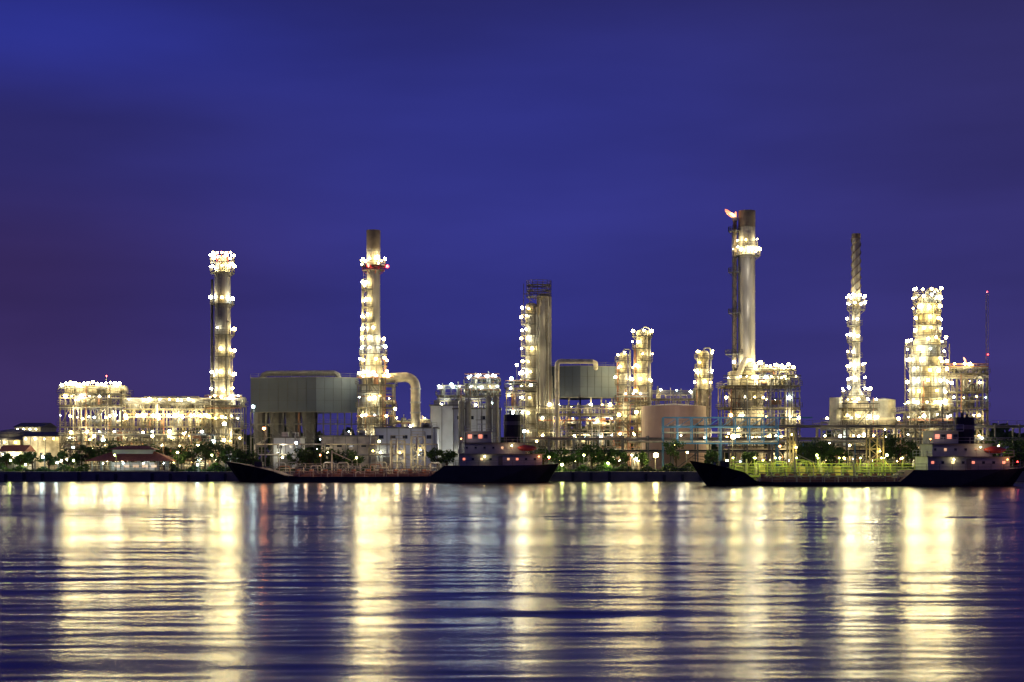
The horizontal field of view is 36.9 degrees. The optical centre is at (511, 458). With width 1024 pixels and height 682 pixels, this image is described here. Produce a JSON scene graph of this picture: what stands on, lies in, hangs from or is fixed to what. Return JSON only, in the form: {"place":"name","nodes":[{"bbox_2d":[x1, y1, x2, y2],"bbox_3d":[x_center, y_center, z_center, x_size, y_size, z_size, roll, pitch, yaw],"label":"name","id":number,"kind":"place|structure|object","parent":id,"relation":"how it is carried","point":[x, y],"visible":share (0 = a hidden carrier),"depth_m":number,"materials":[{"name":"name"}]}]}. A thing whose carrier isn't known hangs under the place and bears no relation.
{"place":"outdoors","nodes":[
{"label":"outdoors","id":0,"kind":"place"},
{"bbox_2d":[0,445,34,469],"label":"storage shed","id":1,"kind":"structure","parent":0,"point":[15,450],"depth_m":366.97,"materials":[{"name":"white paint"}]},
{"bbox_2d":[13,423,57,431],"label":"storage shed","id":2,"kind":"structure","parent":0,"point":[41,427],"depth_m":414.03,"materials":[{"name":"grey metal"}]},
{"bbox_2d":[21,432,69,469],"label":"storage shed","id":3,"kind":"structure","parent":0,"point":[41,443],"depth_m":395.00,"materials":[{"name":"beige metal"}]},
{"bbox_2d":[121,396,210,469],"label":"air cooler bank","id":4,"kind":"structure","parent":0,"point":[182,405],"depth_m":387.93,"materials":[{"name":"metal"}]},
{"bbox_2d":[272,432,305,470],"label":"industrial building","id":5,"kind":"structure","parent":0,"point":[285,438],"depth_m":375.00,"materials":[{"name":"white paint"}]},
{"bbox_2d":[250,370,358,467],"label":"boiler house","id":6,"kind":"structure","parent":0,"point":[276,401],"depth_m":402.39,"materials":[{"name":"metal"}]},
{"bbox_2d":[319,430,377,469],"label":"industrial building","id":7,"kind":"structure","parent":0,"point":[361,436],"depth_m":380.00,"materials":[{"name":"beige metal"}]},
{"bbox_2d":[390,435,405,472],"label":"loading arm tower","id":8,"kind":"structure","parent":0,"point":[396,450],"depth_m":335.87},
{"bbox_2d":[373,422,439,469],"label":"industrial building","id":9,"kind":"structure","parent":0,"point":[428,428],"depth_m":385.00,"materials":[{"name":"white paint"}]},
{"bbox_2d":[410,431,425,472],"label":"loading arm tower","id":10,"kind":"structure","parent":0,"point":[417,447],"depth_m":335.87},
{"bbox_2d":[435,371,500,407],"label":"platform","id":11,"kind":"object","parent":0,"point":[473,390],"visible":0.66,"depth_m":403.87,"materials":[{"name":"metal"}]},
{"bbox_2d":[452,403,501,464],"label":"industrial building","id":12,"kind":"structure","parent":0,"point":[475,417],"depth_m":392.00,"materials":[{"name":"white paint"}]},
{"bbox_2d":[0,481,1023,681],"bbox_3d":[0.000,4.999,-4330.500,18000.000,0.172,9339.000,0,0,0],"label":"water","id":13,"kind":"structure","parent":0,"point":[549,581],"depth_m":61.88,"materials":[{"name":"blue liquid"}]},
{"bbox_2d":[225,399,557,482],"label":"tanker ship","id":14,"kind":"object","parent":13,"relation":"on","point":[483,458],"visible":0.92,"depth_m":320.60,"materials":[{"name":"paint"}]},
{"bbox_2d":[269,462,441,474],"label":"piping","id":15,"kind":"object","parent":14,"relation":"on","point":[289,468],"visible":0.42,"depth_m":334.40,"materials":[{"name":"grey metal"}]},
{"bbox_2d":[690,382,1023,485],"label":"tanker ship","id":16,"kind":"object","parent":13,"relation":"on","point":[957,456],"visible":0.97,"depth_m":279.88,"materials":[{"name":"paint"}]},
{"bbox_2d":[717,457,914,479],"bbox_3d":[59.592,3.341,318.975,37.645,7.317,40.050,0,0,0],"label":"deck","id":17,"kind":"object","parent":16,"relation":"attached to","point":[755,469],"visible":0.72,"depth_m":300.85,"materials":[{"name":"green paint"}]},
{"bbox_2d":[787,427,797,473],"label":"loading arm tower","id":18,"kind":"structure","parent":17,"relation":"on","point":[793,444],"depth_m":325.87,"materials":[{"name":"yellow paint"}]},
{"bbox_2d":[866,433,883,474],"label":"loading arm tower","id":19,"kind":"structure","parent":17,"relation":"on","point":[880,449],"depth_m":325.89,"materials":[{"name":"yellow paint"}]},
{"bbox_2d":[0,0,1023,458],"label":"sky","id":20,"kind":"structure","parent":0,"point":[599,150],"materials":[{"name":"blue"}]},
{"bbox_2d":[76,459,1022,467],"bbox_3d":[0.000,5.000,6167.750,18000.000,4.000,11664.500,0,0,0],"label":"ground","id":21,"kind":"structure","parent":0,"point":[714,463],"depth_m":650.78,"materials":[{"name":"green plant"}]},
{"bbox_2d":[0,463,89,470],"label":"hedge","id":22,"kind":"object","parent":21,"relation":"on","point":[47,469],"visible":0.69,"depth_m":343.35,"materials":[{"name":"green plant"}]},
{"bbox_2d":[88,440,114,462],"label":"riverside tree","id":23,"kind":"object","parent":21,"relation":"on","point":[94,454],"visible":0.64,"depth_m":357.27,"materials":[{"name":"green plant"}]},
{"bbox_2d":[96,438,124,461],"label":"riverside tree","id":24,"kind":"object","parent":21,"relation":"on","point":[103,450],"visible":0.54,"depth_m":357.69,"materials":[{"name":"green plant"}]},
{"bbox_2d":[85,446,175,470],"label":"riverside pavilion","id":25,"kind":"structure","parent":21,"relation":"on","point":[138,454],"depth_m":348.77,"materials":[{"name":"concrete"}]},
{"bbox_2d":[138,441,160,461],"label":"riverside tree","id":26,"kind":"object","parent":21,"relation":"on","point":[150,446],"visible":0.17,"depth_m":357.85,"materials":[{"name":"green plant"}]},
{"bbox_2d":[169,462,231,470],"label":"hedge","id":27,"kind":"object","parent":21,"relation":"on","point":[207,469],"visible":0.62,"depth_m":343.28,"materials":[{"name":"green plant"}]},
{"bbox_2d":[262,427,265,465],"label":"street lamp","id":28,"kind":"object","parent":21,"relation":"on","point":[263,428],"visible":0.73,"depth_m":361.94,"materials":[{"name":"grey metal"}]},
{"bbox_2d":[274,464,378,470],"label":"hedge","id":29,"kind":"object","parent":21,"relation":"on","point":[325,467],"visible":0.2,"depth_m":345.39,"materials":[{"name":"green plant"}]},
{"bbox_2d":[0,466,1023,480],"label":"quay wall","id":30,"kind":"structure","parent":21,"relation":"on","point":[225,475],"depth_m":336.00,"materials":[{"name":"concrete"}]},
{"bbox_2d":[72,421,1023,465],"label":"distant trees","id":31,"kind":"object","parent":21,"relation":"on","point":[1000,432],"visible":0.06,"depth_m":562.12,"materials":[{"name":"green plant"}]},
{"bbox_2d":[542,462,689,470],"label":"hedge","id":32,"kind":"object","parent":21,"relation":"on","point":[630,468],"visible":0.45,"depth_m":343.34,"materials":[{"name":"green plant"}]},
{"bbox_2d":[633,451,648,467],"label":"riverside tree","id":33,"kind":"object","parent":21,"relation":"on","point":[643,459],"visible":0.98,"depth_m":347.20,"materials":[{"name":"green plant"}]},
{"bbox_2d":[689,462,907,470],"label":"hedge","id":34,"kind":"object","parent":21,"relation":"on","point":[693,468],"visible":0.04,"depth_m":345.58,"materials":[{"name":"green plant"}]},
{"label":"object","id":35,"kind":"structure","parent":0,"visible":0},
{"bbox_2d":[0,436,22,447],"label":"storage shed","id":36,"kind":"structure","parent":35,"relation":"on","point":[16,440],"depth_m":398.00,"materials":[{"name":"beige metal"}]},
{"bbox_2d":[0,429,31,436],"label":"storage tank","id":37,"kind":"object","parent":35,"relation":"on","point":[12,432],"visible":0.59,"depth_m":402.95,"materials":[{"name":"grey metal"}]},
{"bbox_2d":[57,375,131,469],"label":"process unit","id":38,"kind":"object","parent":35,"relation":"on","point":[79,391],"visible":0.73,"depth_m":391.87,"materials":[{"name":"metal"}]},
{"bbox_2d":[61,428,211,470],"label":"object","id":39,"kind":"object","parent":35,"relation":"on","point":[81,435],"visible":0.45,"depth_m":371.87,"materials":[{"name":"metal"}]},
{"bbox_2d":[209,251,235,465],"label":"distillation column","id":40,"kind":"structure","parent":35,"relation":"on","point":[220,371],"depth_m":382.31,"materials":[{"name":"metal"}]},
{"bbox_2d":[203,392,248,467],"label":"process unit","id":41,"kind":"object","parent":35,"relation":"on","point":[234,419],"visible":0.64,"depth_m":380.90,"materials":[{"name":"metal"}]},
{"bbox_2d":[255,443,437,469],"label":"pipe rack","id":42,"kind":"object","parent":35,"relation":"on","point":[302,447],"visible":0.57,"depth_m":368.25,"materials":[{"name":"grey metal"}]},
{"bbox_2d":[358,229,388,434],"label":"chimney stack","id":43,"kind":"object","parent":35,"relation":"on","point":[373,345],"visible":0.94,"depth_m":396.38,"materials":[{"name":"metal"}]},
{"bbox_2d":[355,370,397,434],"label":"process unit","id":44,"kind":"object","parent":35,"relation":"on","point":[376,377],"visible":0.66,"depth_m":392.82,"materials":[{"name":"metal"}]},
{"bbox_2d":[384,372,429,426],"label":"curved duct","id":45,"kind":"object","parent":35,"relation":"on","point":[412,380],"visible":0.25,"depth_m":397.02,"materials":[{"name":"beige metal"}]},
{"bbox_2d":[429,400,465,465],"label":"industrial building","id":46,"kind":"structure","parent":35,"relation":"on","point":[441,415],"depth_m":400.00,"materials":[{"name":"white paint"}]},
{"bbox_2d":[459,393,498,453],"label":"silo group","id":47,"kind":"object","parent":35,"relation":"on","point":[488,415],"visible":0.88,"depth_m":387.36,"materials":[{"name":"grey metal"}]},
{"bbox_2d":[504,279,552,463],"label":"reactor tower","id":48,"kind":"structure","parent":35,"relation":"on","point":[538,378],"depth_m":403.12,"materials":[{"name":"metal"}]},
{"bbox_2d":[536,359,622,469],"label":"boiler house","id":49,"kind":"structure","parent":35,"relation":"on","point":[582,382],"depth_m":401.25,"materials":[{"name":"metal"}]},
{"bbox_2d":[614,349,631,463],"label":"fractionating column","id":50,"kind":"structure","parent":35,"relation":"on","point":[621,377],"depth_m":401.25,"materials":[{"name":"beige metal"}]},
{"bbox_2d":[614,389,649,469],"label":"process unit","id":51,"kind":"object","parent":35,"relation":"on","point":[634,399],"visible":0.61,"depth_m":395.86,"materials":[{"name":"metal"}]},
{"bbox_2d":[631,327,652,469],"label":"fractionating column","id":52,"kind":"structure","parent":35,"relation":"on","point":[640,382],"depth_m":402.66,"materials":[{"name":"beige metal"}]},
{"bbox_2d":[615,386,711,468],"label":"process unit","id":53,"kind":"object","parent":35,"relation":"on","point":[690,395],"visible":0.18,"depth_m":403.78,"materials":[{"name":"metal"}]},
{"bbox_2d":[641,401,705,469],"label":"storage tank","id":54,"kind":"object","parent":35,"relation":"on","point":[652,416],"visible":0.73,"depth_m":381.23,"materials":[{"name":"beige metal"}]},
{"bbox_2d":[694,347,712,449],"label":"fractionating column","id":55,"kind":"structure","parent":35,"relation":"on","point":[704,366],"depth_m":398.94,"materials":[{"name":"beige metal"}]},
{"bbox_2d":[725,209,742,370],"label":"flare stack","id":56,"kind":"object","parent":35,"relation":"on","point":[734,231],"visible":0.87,"depth_m":401.52,"materials":[{"name":"metal"}]},
{"bbox_2d":[730,210,763,465],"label":"chimney stack","id":57,"kind":"object","parent":35,"relation":"on","point":[747,246],"visible":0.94,"depth_m":399.97,"materials":[{"name":"metal"}]},
{"bbox_2d":[716,357,802,465],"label":"process unit","id":58,"kind":"object","parent":35,"relation":"on","point":[763,378],"visible":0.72,"depth_m":394.93,"materials":[{"name":"metal"}]},
{"bbox_2d":[521,421,1023,469],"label":"pipe rack","id":59,"kind":"object","parent":35,"relation":"on","point":[744,438],"visible":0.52,"depth_m":372.28,"materials":[{"name":"grey metal"}]},
{"bbox_2d":[841,233,871,465],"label":"chimney stack","id":60,"kind":"object","parent":35,"relation":"on","point":[856,392],"visible":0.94,"depth_m":396.97,"materials":[{"name":"metal"}]},
{"bbox_2d":[813,396,905,465],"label":"process unit","id":61,"kind":"object","parent":35,"relation":"on","point":[880,410],"visible":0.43,"depth_m":396.26,"materials":[{"name":"metal"}]},
{"bbox_2d":[904,287,949,465],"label":"distillation column","id":62,"kind":"structure","parent":35,"relation":"on","point":[927,371],"depth_m":391.51,"materials":[{"name":"beige metal"}]},
{"bbox_2d":[892,357,989,468],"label":"process unit","id":63,"kind":"object","parent":35,"relation":"on","point":[964,402],"visible":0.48,"depth_m":393.76,"materials":[{"name":"metal"}]},
{"bbox_2d":[986,291,988,423],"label":"radio mast","id":64,"kind":"object","parent":35,"relation":"on","point":[988,345],"visible":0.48,"depth_m":419.96,"materials":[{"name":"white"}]},
{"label":"road","id":65,"kind":"structure","parent":0,"visible":0},
{"bbox_2d":[0,452,15,467],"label":"riverside tree","id":66,"kind":"object","parent":65,"relation":"on","point":[8,457],"visible":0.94,"depth_m":349.58,"materials":[{"name":"green plant"}]},
{"bbox_2d":[13,453,28,465],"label":"riverside tree","id":67,"kind":"object","parent":65,"relation":"on","point":[18,460],"visible":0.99,"depth_m":348.89,"materials":[{"name":"green plant"}]},
{"bbox_2d":[19,451,40,469],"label":"riverside tree","id":68,"kind":"object","parent":65,"relation":"on","point":[30,458],"visible":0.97,"depth_m":349.63,"materials":[{"name":"green plant"}]},
{"bbox_2d":[39,452,59,468],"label":"riverside tree","id":69,"kind":"object","parent":65,"relation":"on","point":[50,459],"visible":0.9,"depth_m":349.32,"materials":[{"name":"green plant"}]},
{"bbox_2d":[56,449,79,465],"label":"riverside tree","id":70,"kind":"object","parent":65,"relation":"on","point":[63,454],"visible":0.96,"depth_m":351.68,"materials":[{"name":"green plant"}]},
{"bbox_2d":[70,443,95,467],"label":"riverside tree","id":71,"kind":"object","parent":65,"relation":"on","point":[82,455],"visible":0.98,"depth_m":355.85,"materials":[{"name":"green plant"}]},
{"bbox_2d":[153,446,173,469],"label":"riverside tree","id":72,"kind":"object","parent":65,"relation":"on","point":[166,450],"visible":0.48,"depth_m":355.46,"materials":[{"name":"green plant"}]},
{"bbox_2d":[170,447,188,468],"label":"riverside tree","id":73,"kind":"object","parent":65,"relation":"on","point":[184,455],"visible":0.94,"depth_m":350.78,"materials":[{"name":"green plant"}]},
{"bbox_2d":[175,441,206,464],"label":"riverside tree","id":74,"kind":"object","parent":65,"relation":"on","point":[192,454],"visible":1,"depth_m":351.97,"materials":[{"name":"green plant"}]},
{"bbox_2d":[193,437,224,468],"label":"riverside tree","id":75,"kind":"object","parent":65,"relation":"on","point":[210,444],"visible":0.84,"depth_m":353.44,"materials":[{"name":"green plant"}]},
{"bbox_2d":[201,442,230,462],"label":"riverside tree","id":76,"kind":"object","parent":65,"relation":"on","point":[214,456],"visible":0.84,"depth_m":350.60,"materials":[{"name":"green plant"}]},
{"bbox_2d":[219,446,243,463],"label":"riverside tree","id":77,"kind":"object","parent":65,"relation":"on","point":[224,453],"visible":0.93,"depth_m":349.07,"materials":[{"name":"green plant"}]},
{"bbox_2d":[230,449,250,463],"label":"riverside tree","id":78,"kind":"object","parent":65,"relation":"on","point":[243,454],"visible":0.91,"depth_m":349.27,"materials":[{"name":"green plant"}]},
{"bbox_2d":[244,451,260,464],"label":"riverside tree","id":79,"kind":"object","parent":65,"relation":"on","point":[253,459],"visible":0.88,"depth_m":349.27,"materials":[{"name":"green plant"}]},
{"bbox_2d":[286,446,306,465],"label":"riverside tree","id":80,"kind":"object","parent":65,"relation":"on","point":[299,453],"visible":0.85,"depth_m":351.47,"materials":[{"name":"green plant"}]},
{"bbox_2d":[300,448,324,465],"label":"riverside tree","id":81,"kind":"object","parent":65,"relation":"on","point":[309,460],"visible":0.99,"depth_m":349.88,"materials":[{"name":"green plant"}]},
{"bbox_2d":[315,447,336,465],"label":"riverside tree","id":82,"kind":"object","parent":65,"relation":"on","point":[328,455],"visible":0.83,"depth_m":351.75,"materials":[{"name":"green plant"}]},
{"bbox_2d":[333,449,352,467],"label":"riverside tree","id":83,"kind":"object","parent":65,"relation":"on","point":[340,459],"visible":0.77,"depth_m":351.92,"materials":[{"name":"green plant"}]},
{"bbox_2d":[345,450,364,467],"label":"riverside tree","id":84,"kind":"object","parent":65,"relation":"on","point":[358,460],"visible":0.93,"depth_m":349.01,"materials":[{"name":"green plant"}]},
{"bbox_2d":[422,447,449,467],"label":"riverside tree","id":85,"kind":"object","parent":65,"relation":"on","point":[431,454],"visible":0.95,"depth_m":351.42,"materials":[{"name":"green plant"}]},
{"bbox_2d":[437,449,457,464],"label":"riverside tree","id":86,"kind":"object","parent":65,"relation":"on","point":[452,454],"visible":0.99,"depth_m":351.72,"materials":[{"name":"green plant"}]},
{"bbox_2d":[535,446,553,463],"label":"riverside tree","id":87,"kind":"object","parent":65,"relation":"on","point":[544,455],"visible":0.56,"depth_m":350.83,"materials":[{"name":"green plant"}]},
{"bbox_2d":[547,446,570,465],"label":"riverside tree","id":88,"kind":"object","parent":65,"relation":"on","point":[559,459],"visible":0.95,"depth_m":350.86,"materials":[{"name":"green plant"}]},
{"bbox_2d":[558,444,595,467],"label":"riverside tree","id":89,"kind":"object","parent":65,"relation":"on","point":[578,458],"visible":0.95,"depth_m":350.85,"materials":[{"name":"green plant"}]},
{"bbox_2d":[580,441,609,468],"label":"riverside tree","id":90,"kind":"object","parent":65,"relation":"on","point":[587,448],"visible":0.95,"depth_m":350.62,"materials":[{"name":"green plant"}]},
{"bbox_2d":[591,448,617,465],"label":"riverside tree","id":91,"kind":"object","parent":65,"relation":"on","point":[609,451],"visible":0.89,"depth_m":350.54,"materials":[{"name":"green plant"}]},
{"bbox_2d":[608,450,629,465],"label":"riverside tree","id":92,"kind":"object","parent":65,"relation":"on","point":[622,455],"visible":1,"depth_m":349.83,"materials":[{"name":"green plant"}]},
{"bbox_2d":[663,439,685,465],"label":"riverside tree","id":93,"kind":"object","parent":65,"relation":"on","point":[672,449],"visible":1,"depth_m":353.50,"materials":[{"name":"green plant"}]},
{"bbox_2d":[704,449,718,463],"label":"riverside tree","id":94,"kind":"object","parent":65,"relation":"on","point":[710,455],"visible":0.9,"depth_m":349.57,"materials":[{"name":"green plant"}]},
{"bbox_2d":[731,434,734,464],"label":"street lamp","id":95,"kind":"object","parent":65,"relation":"on","point":[733,436],"visible":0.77,"depth_m":349.90,"materials":[{"name":"grey metal"}]},
{"bbox_2d":[741,451,758,462],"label":"riverside tree","id":96,"kind":"object","parent":65,"relation":"on","point":[748,456],"visible":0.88,"depth_m":349.50,"materials":[{"name":"green plant"}]},
{"bbox_2d":[628,417,885,465],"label":"blue pipe bridge","id":97,"kind":"structure","parent":65,"relation":"on","point":[720,442],"depth_m":356.20,"materials":[{"name":"paint"}]},
{"bbox_2d":[794,440,818,465],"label":"riverside tree","id":98,"kind":"object","parent":65,"relation":"on","point":[801,450],"visible":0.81,"depth_m":351.36,"materials":[{"name":"green plant"}]},
{"bbox_2d":[808,438,830,462],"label":"riverside tree","id":99,"kind":"object","parent":65,"relation":"on","point":[820,444],"visible":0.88,"depth_m":353.19,"materials":[{"name":"green plant"}]},
{"bbox_2d":[815,443,835,465],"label":"riverside tree","id":100,"kind":"object","parent":65,"relation":"on","point":[827,455],"visible":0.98,"depth_m":350.09,"materials":[{"name":"green plant"}]},
{"bbox_2d":[832,447,852,462],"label":"riverside tree","id":101,"kind":"object","parent":65,"relation":"on","point":[839,452],"visible":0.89,"depth_m":350.71,"materials":[{"name":"green plant"}]},
{"bbox_2d":[864,439,893,462],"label":"riverside tree","id":102,"kind":"object","parent":65,"relation":"on","point":[887,447],"visible":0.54,"depth_m":351.39,"materials":[{"name":"green plant"}]},
{"bbox_2d":[867,430,899,465],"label":"riverside tree","id":103,"kind":"object","parent":65,"relation":"on","point":[892,436],"visible":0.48,"depth_m":354.94,"materials":[{"name":"green plant"}]},
{"bbox_2d":[885,436,913,464],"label":"riverside tree","id":104,"kind":"object","parent":65,"relation":"on","point":[901,451],"visible":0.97,"depth_m":353.65,"materials":[{"name":"green plant"}]},
{"bbox_2d":[906,439,920,464],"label":"riverside tree","id":105,"kind":"object","parent":65,"relation":"on","point":[911,444],"visible":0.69,"depth_m":351.33,"materials":[{"name":"green plant"}]},
{"bbox_2d":[981,435,1006,455],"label":"riverside tree","id":106,"kind":"object","parent":65,"relation":"on","point":[993,442],"visible":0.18,"depth_m":353.31,"materials":[{"name":"green plant"}]},
{"bbox_2d":[993,441,1023,460],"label":"riverside tree","id":107,"kind":"object","parent":65,"relation":"on","point":[1009,450],"visible":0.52,"depth_m":351.36,"materials":[{"name":"green plant"}]},
{"bbox_2d":[1002,434,1023,467],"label":"riverside tree","id":108,"kind":"object","parent":65,"relation":"on","point":[1012,448],"visible":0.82,"depth_m":353.77,"materials":[{"name":"green plant"}]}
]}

